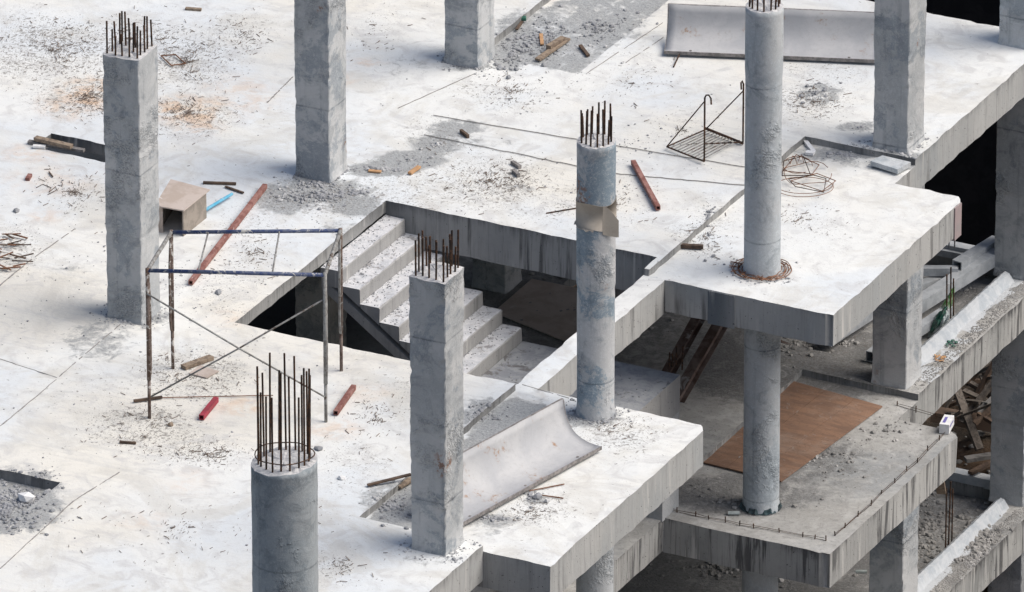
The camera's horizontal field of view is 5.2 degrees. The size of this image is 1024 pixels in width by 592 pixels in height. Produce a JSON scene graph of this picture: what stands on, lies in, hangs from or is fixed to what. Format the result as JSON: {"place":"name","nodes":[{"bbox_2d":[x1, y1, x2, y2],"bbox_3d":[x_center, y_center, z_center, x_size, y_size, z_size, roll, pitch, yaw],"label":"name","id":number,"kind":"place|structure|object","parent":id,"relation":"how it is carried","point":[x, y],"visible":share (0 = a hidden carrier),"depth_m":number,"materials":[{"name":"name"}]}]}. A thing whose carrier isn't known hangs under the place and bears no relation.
{"place":"outdoors","nodes":[
{"label":"outdoors","id":0,"kind":"place"},
{"bbox_2d":[0,4,918,566],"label":"gravel","id":1,"kind":"structure","parent":0,"point":[6,508],"depth_m":156.80,"materials":[{"name":"gravel"}]},
{"bbox_2d":[546,36,565,48],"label":"wood block","id":2,"kind":"object","parent":1,"relation":"on","point":[555,42],"depth_m":161.60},
{"bbox_2d":[471,586,500,591],"bbox_3d":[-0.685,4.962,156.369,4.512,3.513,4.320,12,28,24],"label":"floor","id":3,"kind":"structure","parent":0,"point":[478,589],"depth_m":157.19,"materials":[{"name":"concrete"}]},
{"bbox_2d":[321,215,679,521],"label":"staircase","id":4,"kind":"structure","parent":0,"point":[500,360],"depth_m":155.63,"materials":[{"name":"concrete"}]},
{"bbox_2d":[323,215,646,404],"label":"gravel","id":5,"kind":"structure","parent":4,"relation":"on","point":[361,273],"depth_m":155.77,"materials":[{"name":"gravel"}]},
{"bbox_2d":[0,0,1023,591],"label":"floor","id":6,"kind":"structure","parent":0,"point":[846,274],"depth_m":155.74,"materials":[{"name":"concrete"}]},
{"bbox_2d":[18,492,35,502],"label":"rock","id":7,"kind":"object","parent":6,"relation":"on","point":[27,497],"visible":1,"depth_m":148.38,"materials":[{"name":"white stone"}]},
{"bbox_2d":[33,144,45,148],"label":"packet","id":8,"kind":"object","parent":6,"relation":"on","point":[41,146],"visible":1,"depth_m":158.21,"materials":[{"name":"paper"}]},
{"bbox_2d":[27,139,84,152],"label":"plank","id":9,"kind":"object","parent":6,"relation":"on","point":[74,149],"visible":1,"depth_m":158.20,"materials":[{"name":"wood"}]},
{"bbox_2d":[34,135,72,148],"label":"plank","id":10,"kind":"object","parent":9,"relation":"on","point":[53,142],"visible":1,"depth_m":158.18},
{"bbox_2d":[119,440,135,444],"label":"stick","id":11,"kind":"object","parent":6,"relation":"on","point":[127,442],"visible":1,"depth_m":149.66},
{"bbox_2d":[103,11,160,324],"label":"concrete column","id":12,"kind":"structure","parent":6,"relation":"on","point":[130,94],"depth_m":152.22,"materials":[{"name":"concrete"}]},
{"bbox_2d":[133,395,162,401],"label":"stick","id":13,"kind":"object","parent":6,"relation":"on","point":[146,399],"visible":1,"depth_m":150.83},
{"bbox_2d":[160,54,185,65],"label":"steel stirrup","id":14,"kind":"object","parent":6,"relation":"on","point":[173,64],"visible":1,"depth_m":160.94,"materials":[{"name":"metal"}]},
{"bbox_2d":[158,179,209,235],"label":"plywood box","id":15,"kind":"object","parent":6,"relation":"on","point":[187,200],"visible":0.86,"depth_m":155.80,"materials":[{"name":"wood"}]},
{"bbox_2d":[185,7,201,10],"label":"plank","id":16,"kind":"object","parent":6,"relation":"on","point":[193,8],"visible":1,"depth_m":162.56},
{"bbox_2d":[181,354,213,369],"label":"plank","id":17,"kind":"object","parent":6,"relation":"on","point":[197,362],"visible":1,"depth_m":151.84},
{"bbox_2d":[189,365,218,377],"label":"ply sheet","id":18,"kind":"object","parent":6,"relation":"on","point":[205,372],"visible":1,"depth_m":151.62,"materials":[{"name":"brown wood"}]},
{"bbox_2d":[199,397,218,419],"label":"steel tube","id":19,"kind":"object","parent":6,"relation":"on","point":[208,408],"visible":1,"depth_m":150.49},
{"bbox_2d":[163,395,272,397],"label":"wire","id":20,"kind":"object","parent":6,"relation":"on","point":[214,396],"visible":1,"depth_m":150.94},
{"bbox_2d":[203,181,235,184],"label":"lath","id":21,"kind":"object","parent":6,"relation":"on","point":[219,183],"visible":1,"depth_m":157.12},
{"bbox_2d":[207,193,232,209],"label":"plastic pipe","id":22,"kind":"object","parent":6,"relation":"on","point":[219,201],"visible":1,"depth_m":156.47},
{"bbox_2d":[188,184,266,284],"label":"steel tube","id":23,"kind":"object","parent":6,"relation":"on","point":[234,225],"visible":0.88,"depth_m":155.54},
{"bbox_2d":[145,228,342,422],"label":"scaffold frame","id":24,"kind":"object","parent":6,"relation":"on","point":[171,270],"visible":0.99,"depth_m":150.06,"materials":[{"name":"blue paint"}]},
{"bbox_2d":[251,352,318,591],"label":"concrete column","id":25,"kind":"structure","parent":6,"relation":"on","point":[284,491],"depth_m":140.91,"materials":[{"name":"concrete"}]},
{"bbox_2d":[294,0,347,183],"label":"concrete column","id":26,"kind":"structure","parent":6,"relation":"on","point":[320,72],"depth_m":156.76,"materials":[{"name":"concrete"}]},
{"bbox_2d":[333,384,355,414],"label":"steel tube","id":27,"kind":"object","parent":6,"relation":"on","point":[343,401],"visible":1,"depth_m":150.73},
{"bbox_2d":[367,473,410,486],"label":"lath","id":28,"kind":"object","parent":6,"relation":"on","point":[388,479],"visible":0.86,"depth_m":148.56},
{"bbox_2d":[399,477,410,488],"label":"plank","id":29,"kind":"object","parent":6,"relation":"on","point":[407,481],"visible":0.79,"depth_m":148.71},
{"bbox_2d":[408,165,420,174],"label":"wood scrap","id":30,"kind":"object","parent":6,"relation":"on","point":[414,169],"visible":1,"depth_m":157.49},
{"bbox_2d":[0,4,858,586],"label":"litter","id":31,"kind":"object","parent":6,"relation":"on","point":[188,112],"visible":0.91,"depth_m":157.43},
{"bbox_2d":[409,230,464,555],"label":"concrete column","id":32,"kind":"structure","parent":6,"relation":"on","point":[436,302],"depth_m":145.85,"materials":[{"name":"concrete"}]},
{"bbox_2d":[2,41,894,545],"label":"pebbles","id":33,"kind":"object","parent":6,"relation":"on","point":[296,237],"visible":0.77,"depth_m":154.93,"materials":[{"name":"stone"}]},
{"bbox_2d":[443,0,494,67],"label":"concrete column","id":34,"kind":"structure","parent":6,"relation":"on","point":[469,35],"depth_m":160.63,"materials":[{"name":"concrete"}]},
{"bbox_2d":[424,134,576,165],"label":"string line","id":35,"kind":"object","parent":6,"relation":"on","point":[500,150],"visible":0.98,"depth_m":158.14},
{"bbox_2d":[89,51,937,562],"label":"mortar crumbs","id":36,"kind":"object","parent":6,"relation":"on","point":[571,399],"visible":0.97,"depth_m":153.33,"materials":[{"name":"concrete"}]},
{"bbox_2d":[510,160,520,168],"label":"wood scrap","id":37,"kind":"object","parent":6,"relation":"on","point":[515,164],"visible":1,"depth_m":157.65,"materials":[{"name":"wood"}]},
{"bbox_2d":[511,169,519,177],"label":"wood scrap","id":38,"kind":"object","parent":6,"relation":"on","point":[515,172],"visible":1,"depth_m":157.40,"materials":[{"name":"wood"}]},
{"bbox_2d":[463,398,601,525],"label":"column form","id":39,"kind":"object","parent":6,"relation":"on","point":[520,457],"depth_m":148.95,"materials":[{"name":"metal"}]},
{"bbox_2d":[535,37,569,60],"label":"plank","id":40,"kind":"object","parent":6,"relation":"on","point":[544,54],"visible":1,"depth_m":161.41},
{"bbox_2d":[579,44,589,56],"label":"wood scrap","id":41,"kind":"object","parent":6,"relation":"on","point":[584,50],"visible":1,"depth_m":161.46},
{"bbox_2d":[433,115,744,166],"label":"string line","id":42,"kind":"object","parent":6,"relation":"on","point":[575,138],"visible":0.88,"depth_m":158.56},
{"bbox_2d":[576,101,615,421],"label":"concrete column","id":43,"kind":"structure","parent":6,"relation":"on","point":[596,250],"depth_m":149.74,"materials":[{"name":"concrete"}]},
{"bbox_2d":[574,196,618,236],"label":"cardboard collar","id":44,"kind":"object","parent":43,"relation":"attached to","point":[603,219],"visible":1,"depth_m":149.33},
{"bbox_2d":[631,160,660,209],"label":"steel tube","id":45,"kind":"object","parent":6,"relation":"on","point":[645,184],"visible":1,"depth_m":156.95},
{"bbox_2d":[616,173,742,184],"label":"string line","id":46,"kind":"object","parent":6,"relation":"on","point":[681,179],"visible":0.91,"depth_m":157.26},
{"bbox_2d":[680,243,702,248],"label":"wood scrap","id":47,"kind":"object","parent":6,"relation":"on","point":[690,246],"visible":1,"depth_m":155.42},
{"bbox_2d":[666,80,743,161],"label":"rebar rack","id":48,"kind":"object","parent":6,"relation":"on","point":[704,144],"visible":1,"depth_m":158.16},
{"bbox_2d":[729,258,791,280],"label":"wire ring","id":49,"kind":"object","parent":6,"relation":"on","point":[761,278],"visible":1,"depth_m":154.68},
{"bbox_2d":[743,0,783,277],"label":"concrete column","id":50,"kind":"structure","parent":6,"relation":"on","point":[764,28],"depth_m":153.77,"materials":[{"name":"concrete"}]},
{"bbox_2d":[664,3,874,62],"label":"column form","id":51,"kind":"object","parent":6,"relation":"on","point":[809,34],"depth_m":161.23,"materials":[{"name":"metal"}]},
{"bbox_2d":[783,154,818,173],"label":"steel stirrup","id":52,"kind":"object","parent":6,"relation":"on","point":[801,172],"visible":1,"depth_m":157.73,"materials":[{"name":"metal"}]},
{"bbox_2d":[782,156,810,175],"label":"steel stirrup","id":53,"kind":"object","parent":52,"relation":"on","point":[795,175],"visible":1,"depth_m":157.66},
{"bbox_2d":[781,154,833,196],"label":"wire coil","id":54,"kind":"object","parent":6,"relation":"on","point":[809,177],"visible":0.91,"depth_m":157.36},
{"bbox_2d":[791,173,835,190],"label":"steel stirrup","id":55,"kind":"object","parent":54,"relation":"on","point":[812,187],"visible":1,"depth_m":157.28,"materials":[{"name":"metal"}]},
{"bbox_2d":[788,175,826,192],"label":"steel stirrup","id":56,"kind":"object","parent":55,"relation":"on","point":[807,176],"visible":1,"depth_m":157.26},
{"bbox_2d":[870,155,910,173],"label":"concrete slab","id":57,"kind":"object","parent":6,"relation":"on","point":[891,164],"depth_m":157.79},
{"bbox_2d":[872,0,926,153],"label":"concrete column","id":58,"kind":"structure","parent":6,"relation":"on","point":[899,47],"depth_m":157.74,"materials":[{"name":"concrete"}]},
{"bbox_2d":[998,0,1023,48],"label":"concrete column","id":59,"kind":"structure","parent":6,"relation":"on","point":[1011,28],"depth_m":161.28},
{"bbox_2d":[45,147,1023,591],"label":"floor","id":60,"kind":"structure","parent":0,"point":[713,405],"depth_m":158.29,"materials":[{"name":"grey concrete"}]},
{"bbox_2d":[295,245,346,346],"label":"concrete column","id":61,"kind":"structure","parent":60,"relation":"on","point":[308,293],"depth_m":158.19,"materials":[{"name":"concrete"}]},
{"bbox_2d":[472,258,521,293],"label":"concrete column","id":62,"kind":"structure","parent":60,"relation":"on","point":[496,277],"depth_m":162.46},
{"bbox_2d":[497,279,576,341],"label":"ply sheet","id":63,"kind":"object","parent":60,"relation":"on","point":[549,318],"visible":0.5,"depth_m":161.91,"materials":[{"name":"brown wood"}]},
{"bbox_2d":[576,546,613,591],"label":"concrete column","id":64,"kind":"structure","parent":60,"relation":"on","point":[598,576],"depth_m":151.57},
{"bbox_2d":[662,317,704,373],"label":"steel channel","id":65,"kind":"object","parent":60,"relation":"on","point":[690,332],"visible":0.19,"depth_m":159.53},
{"bbox_2d":[680,324,726,402],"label":"steel channel","id":66,"kind":"object","parent":60,"relation":"on","point":[701,357],"visible":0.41,"depth_m":159.37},
{"bbox_2d":[483,270,997,509],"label":"rubble","id":67,"kind":"object","parent":60,"relation":"on","point":[815,345],"visible":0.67,"depth_m":158.75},
{"bbox_2d":[673,507,826,540],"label":"edge reinforcement","id":68,"kind":"object","parent":60,"relation":"on","point":[677,510],"visible":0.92,"depth_m":155.80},
{"bbox_2d":[739,502,781,514],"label":"plastic wrap","id":69,"kind":"object","parent":60,"relation":"on","point":[754,511],"visible":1,"depth_m":156.16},
{"bbox_2d":[742,329,780,513],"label":"concrete column","id":70,"kind":"structure","parent":60,"relation":"on","point":[761,431],"depth_m":155.62,"materials":[{"name":"concrete"}]},
{"bbox_2d":[704,381,881,481],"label":"plywood sheets","id":71,"kind":"object","parent":60,"relation":"on","point":[814,421],"visible":0.83,"depth_m":158.64,"materials":[{"name":"wood"}]},
{"bbox_2d":[826,311,872,346],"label":"steel section","id":72,"kind":"object","parent":60,"relation":"on","point":[866,320],"visible":0.16,"depth_m":161.59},
{"bbox_2d":[866,346,872,361],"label":"steel section","id":73,"kind":"object","parent":60,"relation":"on","point":[869,356],"visible":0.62,"depth_m":160.33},
{"bbox_2d":[834,432,944,535],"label":"edge reinforcement","id":74,"kind":"object","parent":60,"relation":"on","point":[881,492],"visible":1,"depth_m":156.94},
{"bbox_2d":[871,185,924,389],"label":"concrete column","id":75,"kind":"structure","parent":60,"relation":"on","point":[897,335],"depth_m":159.35,"materials":[{"name":"concrete"}]},
{"bbox_2d":[897,401,955,423],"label":"edge reinforcement","id":76,"kind":"object","parent":60,"relation":"on","point":[915,410],"visible":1,"depth_m":159.09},
{"bbox_2d":[923,276,944,289],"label":"steel section","id":77,"kind":"object","parent":60,"relation":"on","point":[929,281],"visible":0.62,"depth_m":162.46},
{"bbox_2d":[923,265,957,275],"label":"steel section","id":78,"kind":"object","parent":77,"relation":"on","point":[936,270],"visible":0.62,"depth_m":162.52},
{"bbox_2d":[922,306,952,335],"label":"steel section","id":79,"kind":"object","parent":60,"relation":"on","point":[927,321],"visible":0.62,"depth_m":161.47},
{"bbox_2d":[928,287,954,337],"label":"plastic sack","id":80,"kind":"object","parent":60,"relation":"on","point":[941,318],"visible":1,"depth_m":161.40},
{"bbox_2d":[939,414,953,433],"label":"carton","id":81,"kind":"object","parent":60,"relation":"on","point":[946,424],"visible":1,"depth_m":158.47,"materials":[{"name":"white cardboard"}]},
{"bbox_2d":[946,274,947,309],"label":"rebar","id":82,"kind":"object","parent":60,"relation":"on","point":[946,290],"visible":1,"depth_m":161.24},
{"bbox_2d":[936,248,963,258],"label":"steel section","id":83,"kind":"object","parent":60,"relation":"on","point":[948,253],"visible":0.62,"depth_m":163.58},
{"bbox_2d":[950,267,951,318],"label":"rebar","id":84,"kind":"object","parent":60,"relation":"on","point":[950,289],"visible":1,"depth_m":161.37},
{"bbox_2d":[922,248,994,312],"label":"steel section","id":85,"kind":"object","parent":60,"relation":"on","point":[934,294],"visible":0.62,"depth_m":162.43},
{"bbox_2d":[952,235,994,270],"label":"steel section","id":86,"kind":"object","parent":85,"relation":"on","point":[968,257],"visible":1,"depth_m":162.80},
{"bbox_2d":[993,98,1023,280],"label":"concrete column","id":87,"kind":"structure","parent":60,"relation":"on","point":[1009,242],"depth_m":162.39,"materials":[{"name":"concrete"}]},
{"bbox_2d":[742,570,777,591],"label":"concrete column","id":88,"kind":"structure","parent":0,"point":[754,582],"depth_m":156.65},
{"bbox_2d":[573,284,990,591],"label":"terrain","id":89,"kind":"structure","parent":0,"point":[962,440],"depth_m":166.29,"materials":[{"name":"brown soil"}]},
{"bbox_2d":[937,390,989,474],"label":"rubble","id":90,"kind":"object","parent":89,"relation":"on","point":[971,446],"visible":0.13,"depth_m":166.21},
{"bbox_2d":[949,388,991,407],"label":"timber","id":91,"kind":"object","parent":89,"relation":"on","point":[953,403],"visible":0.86,"depth_m":166.41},
{"bbox_2d":[968,361,991,407],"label":"timber","id":92,"kind":"object","parent":91,"relation":"on","point":[982,384],"visible":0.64,"depth_m":166.21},
{"bbox_2d":[954,403,990,419],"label":"timber","id":93,"kind":"object","parent":89,"relation":"on","point":[973,411],"visible":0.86,"depth_m":165.00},
{"bbox_2d":[962,388,987,400],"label":"timber","id":94,"kind":"object","parent":89,"relation":"on","point":[970,393],"visible":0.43,"depth_m":166.02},
{"bbox_2d":[964,452,990,462],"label":"timber","id":95,"kind":"object","parent":89,"relation":"on","point":[977,457],"visible":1,"depth_m":165.33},
{"bbox_2d":[968,381,990,397],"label":"timber","id":96,"kind":"object","parent":89,"relation":"on","point":[973,384],"visible":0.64,"depth_m":166.40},
{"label":"timber","id":97,"kind":"object","parent":89,"relation":"on","visible":0},
{"bbox_2d":[930,407,991,431],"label":"timber","id":98,"kind":"object","parent":97,"relation":"on","point":[983,425],"visible":0.43,"depth_m":165.91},
{"bbox_2d":[944,395,953,407],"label":"timber","id":99,"kind":"object","parent":98,"relation":"on","point":[949,401],"visible":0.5,"depth_m":166.13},
{"bbox_2d":[954,388,983,450],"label":"timber","id":100,"kind":"object","parent":98,"relation":"on","point":[969,423],"visible":0.64,"depth_m":165.69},
{"bbox_2d":[959,379,991,423],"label":"timber","id":101,"kind":"object","parent":98,"relation":"on","point":[985,392],"visible":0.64,"depth_m":165.79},
{"bbox_2d":[965,398,983,404],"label":"timber","id":102,"kind":"object","parent":101,"relation":"on","point":[973,401],"visible":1,"depth_m":165.76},
{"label":"timber","id":103,"kind":"object","parent":102,"relation":"on","visible":0},
{"bbox_2d":[976,396,990,412],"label":"timber","id":104,"kind":"object","parent":103,"relation":"on","point":[983,404],"visible":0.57,"depth_m":165.46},
{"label":"timber","id":105,"kind":"object","parent":89,"relation":"on","visible":0},
{"bbox_2d":[976,412,991,424],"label":"timber","id":106,"kind":"object","parent":105,"relation":"on","point":[987,419],"visible":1,"depth_m":165.27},
{"bbox_2d":[973,406,990,424],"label":"timber","id":107,"kind":"object","parent":106,"relation":"on","point":[979,418],"visible":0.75,"depth_m":165.30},
{"bbox_2d":[804,140,815,152],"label":"foam strip","id":108,"kind":"object","parent":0,"point":[809,146],"visible":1,"depth_m":158.46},
{"bbox_2d":[617,468,1023,591],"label":"floor","id":109,"kind":"structure","parent":0,"point":[998,559],"depth_m":162.90,"materials":[{"name":"grey concrete"}]},
{"bbox_2d":[638,479,1014,586],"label":"rubble","id":110,"kind":"object","parent":109,"relation":"on","point":[977,545],"visible":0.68,"depth_m":163.46,"materials":[{"name":"concrete"}]},
{"bbox_2d":[869,408,918,591],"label":"concrete column","id":111,"kind":"structure","parent":109,"relation":"on","point":[893,562],"depth_m":160.83,"materials":[{"name":"concrete"}]},
{"bbox_2d":[945,488,946,547],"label":"rebar","id":112,"kind":"object","parent":109,"relation":"on","point":[946,519],"visible":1,"depth_m":162.84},
{"bbox_2d":[948,481,951,544],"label":"rebar","id":113,"kind":"object","parent":109,"relation":"attached to","point":[949,513],"visible":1,"depth_m":162.90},
{"bbox_2d":[951,488,953,541],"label":"rebar","id":114,"kind":"object","parent":109,"relation":"on","point":[952,518],"visible":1,"depth_m":163.06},
{"bbox_2d":[918,282,1023,591],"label":"gravel","id":115,"kind":"structure","parent":109,"relation":"on","point":[925,381],"depth_m":162.02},
{"bbox_2d":[968,460,990,474],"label":"timber","id":116,"kind":"object","parent":109,"relation":"on","point":[979,468],"visible":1,"depth_m":165.01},
{"bbox_2d":[988,330,1023,506],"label":"concrete column","id":117,"kind":"structure","parent":109,"relation":"on","point":[1007,443],"depth_m":163.91,"materials":[{"name":"concrete"}]},
{"bbox_2d":[936,482,945,493],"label":"board","id":118,"kind":"object","parent":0,"point":[941,489],"visible":0.5,"depth_m":161.91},
{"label":"ground","id":119,"kind":"structure","parent":0,"visible":0},
{"bbox_2d":[868,0,999,244],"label":"shade screen","id":120,"kind":"object","parent":119,"relation":"on","point":[967,176],"depth_m":170.19,"materials":[{"name":"fabric"}]},
{"bbox_2d":[988,551,1023,591],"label":"concrete column","id":121,"kind":"structure","parent":119,"relation":"on","point":[1010,578],"depth_m":164.91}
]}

